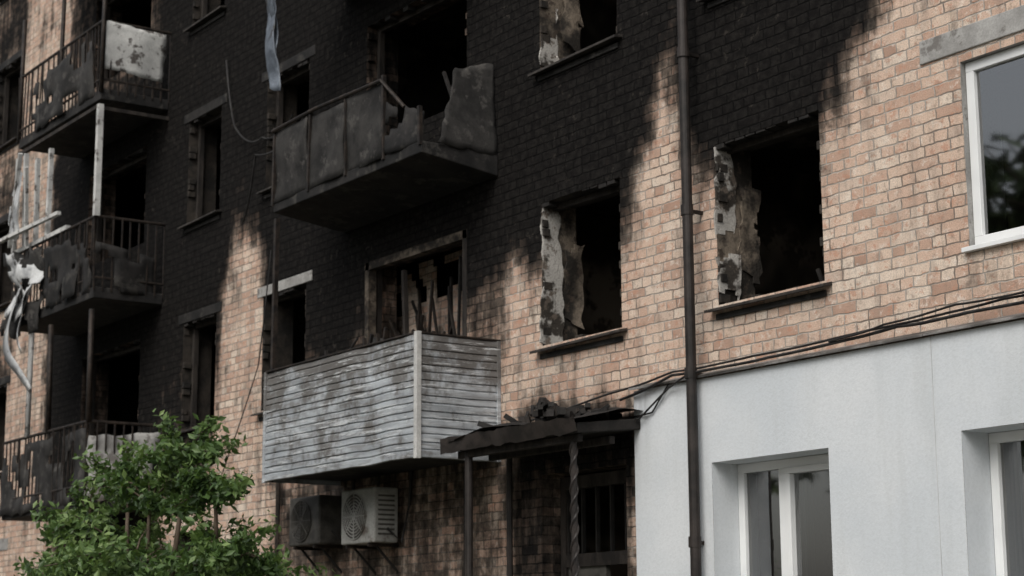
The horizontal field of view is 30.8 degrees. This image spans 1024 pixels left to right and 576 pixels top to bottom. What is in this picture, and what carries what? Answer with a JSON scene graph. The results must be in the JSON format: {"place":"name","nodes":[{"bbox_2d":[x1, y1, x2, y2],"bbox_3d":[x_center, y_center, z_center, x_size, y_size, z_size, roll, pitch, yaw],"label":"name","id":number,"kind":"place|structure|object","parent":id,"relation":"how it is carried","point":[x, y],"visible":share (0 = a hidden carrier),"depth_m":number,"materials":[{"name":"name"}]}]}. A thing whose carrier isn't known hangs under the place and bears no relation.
{"place":"outdoors","nodes":[
{"label":"outdoors","id":0,"kind":"place"},
{"bbox_2d":[0,0,1023,575],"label":"facade wall","id":1,"kind":"structure","parent":0,"point":[892,148],"depth_m":18.13,"materials":[{"name":"beige brick"}]},
{"bbox_2d":[0,309,159,521],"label":"burnt balcony","id":2,"kind":"structure","parent":1,"relation":"attached to","point":[49,479],"depth_m":25.38,"materials":[{"name":"metal"}]},
{"bbox_2d":[0,103,168,393],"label":"balcony","id":3,"kind":"structure","parent":1,"relation":"attached to","point":[66,313],"depth_m":26.00,"materials":[{"name":"metal"}]},
{"bbox_2d":[17,0,170,158],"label":"burnt balcony","id":4,"kind":"structure","parent":1,"relation":"attached to","point":[127,48],"depth_m":26.11,"materials":[{"name":"metal"}]},
{"bbox_2d":[289,479,354,574],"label":"air conditioner","id":5,"kind":"object","parent":1,"relation":"attached to","point":[315,522],"visible":0.97,"depth_m":20.53,"materials":[{"name":"metal"}]},
{"bbox_2d":[275,467,464,575],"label":"wall pipes","id":6,"kind":"object","parent":1,"relation":"attached to","point":[277,511],"depth_m":21.76,"materials":[{"name":"metal"}]},
{"bbox_2d":[341,470,412,574],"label":"air conditioner","id":7,"kind":"object","parent":1,"relation":"attached to","point":[369,517],"visible":1,"depth_m":19.55,"materials":[{"name":"metal"}]},
{"bbox_2d":[262,218,500,485],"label":"metal clad balcony","id":8,"kind":"structure","parent":1,"relation":"attached to","point":[377,406],"depth_m":18.57,"materials":[{"name":"white metal"}]},
{"bbox_2d":[271,63,497,232],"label":"burnt balcony","id":9,"kind":"structure","parent":1,"relation":"attached to","point":[339,169],"depth_m":19.38,"materials":[{"name":"concrete"}]},
{"bbox_2d":[364,229,466,343],"bbox_3d":[-0.874,0.773,20.196,0.740,2.400,2.905,7,-13,-34],"label":"burnt balcony opening frame","id":10,"kind":"object","parent":1,"relation":"attached to","point":[447,314],"visible":0.28,"depth_m":20.43,"materials":[{"name":"paint"}]},
{"bbox_2d":[0,0,1023,575],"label":"window reveals","id":11,"kind":"structure","parent":1,"relation":"attached to","point":[728,242],"depth_m":21.00,"materials":[{"name":"paint"}]},
{"bbox_2d":[0,0,823,439],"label":"broken brick edges","id":12,"kind":"object","parent":11,"relation":"attached to","point":[726,146],"visible":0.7,"depth_m":21.37,"materials":[{"name":"black brick"}]},
{"bbox_2d":[0,0,824,555],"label":"charred window frames","id":13,"kind":"structure","parent":11,"relation":"attached to","point":[756,142],"depth_m":24.17,"materials":[{"name":"brown wood"}]},
{"bbox_2d":[560,469,627,575],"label":"entrance door","id":14,"kind":"structure","parent":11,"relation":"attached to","point":[598,562],"depth_m":17.27,"materials":[{"name":"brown wood"}]},
{"bbox_2d":[738,44,1023,575],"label":"glazed windows","id":15,"kind":"structure","parent":11,"relation":"attached to","point":[788,469],"depth_m":13.73,"materials":[{"name":"white paint"}]},
{"bbox_2d":[0,5,1023,550],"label":"lintels","id":16,"kind":"object","parent":1,"relation":"attached to","point":[978,33],"visible":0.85,"depth_m":14.07,"materials":[{"name":"concrete"}]},
{"bbox_2d":[0,0,1023,478],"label":"window sills","id":17,"kind":"structure","parent":1,"relation":"attached to","point":[4,148],"depth_m":17.40,"materials":[{"name":"metal"}]},
{"bbox_2d":[221,60,1023,474],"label":"facade cables","id":18,"kind":"object","parent":1,"relation":"attached to","point":[881,328],"visible":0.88,"depth_m":14.86,"materials":[{"name":"black rubber"}]},
{"bbox_3d":[-1.447,-4.192,20.427,0.980,1.000,3.160,7,-13,-34],"label":"burnt balcony","id":19,"kind":"object","parent":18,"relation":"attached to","visible":0},
{"bbox_2d":[265,0,280,90],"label":"hanging metal sheet","id":20,"kind":"object","parent":19,"relation":"hanging from","point":[272,62],"visible":1,"depth_m":21.18,"materials":[{"name":"grey metal"}]},
{"bbox_2d":[539,0,762,344],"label":"peeling jamb plaster","id":21,"kind":"object","parent":1,"relation":"attached to","point":[557,300],"visible":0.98,"depth_m":17.98,"materials":[{"name":"white paint"}]},
{"bbox_2d":[677,0,706,575],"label":"drainpipe","id":22,"kind":"object","parent":1,"relation":"attached to","point":[695,541],"visible":0.99,"depth_m":15.83,"materials":[{"name":"metal"}]},
{"bbox_2d":[628,313,1023,390],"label":"ledge flashing","id":23,"kind":"object","parent":1,"relation":"attached to","point":[908,336],"visible":0.9,"depth_m":14.28,"materials":[{"name":"metal"}]},
{"label":"ground","id":24,"kind":"structure","parent":0,"visible":0},
{"bbox_2d":[12,408,339,575],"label":"leafy bush","id":25,"kind":"object","parent":24,"relation":"on","point":[171,487],"visible":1,"depth_m":18.02,"materials":[{"name":"green plant"}]},
{"bbox_2d":[4,0,1023,575],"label":"interior walls and floors","id":26,"kind":"structure","parent":24,"relation":"on","point":[788,226],"depth_m":19.13,"materials":[{"name":"paint"}]},
{"bbox_2d":[795,441,1023,575],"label":"curtains","id":27,"kind":"object","parent":26,"relation":"attached to","point":[805,528],"visible":0.17,"depth_m":15.26,"materials":[{"name":"grey fabric"}]},
{"bbox_2d":[440,397,641,575],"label":"entrance canopy","id":28,"kind":"object","parent":24,"relation":"on","point":[555,427],"visible":1,"depth_m":16.70,"materials":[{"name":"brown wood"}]},
{"bbox_2d":[634,319,1023,575],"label":"rendered ground floor wall","id":29,"kind":"structure","parent":24,"relation":"on","point":[864,418],"depth_m":14.09,"materials":[{"name":"white paint"}]},
{"bbox_2d":[930,336,942,575],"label":"render joint","id":30,"kind":"object","parent":29,"relation":"attached to","point":[936,456],"visible":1,"depth_m":13.49,"materials":[{"name":"grey paint"}]}
]}

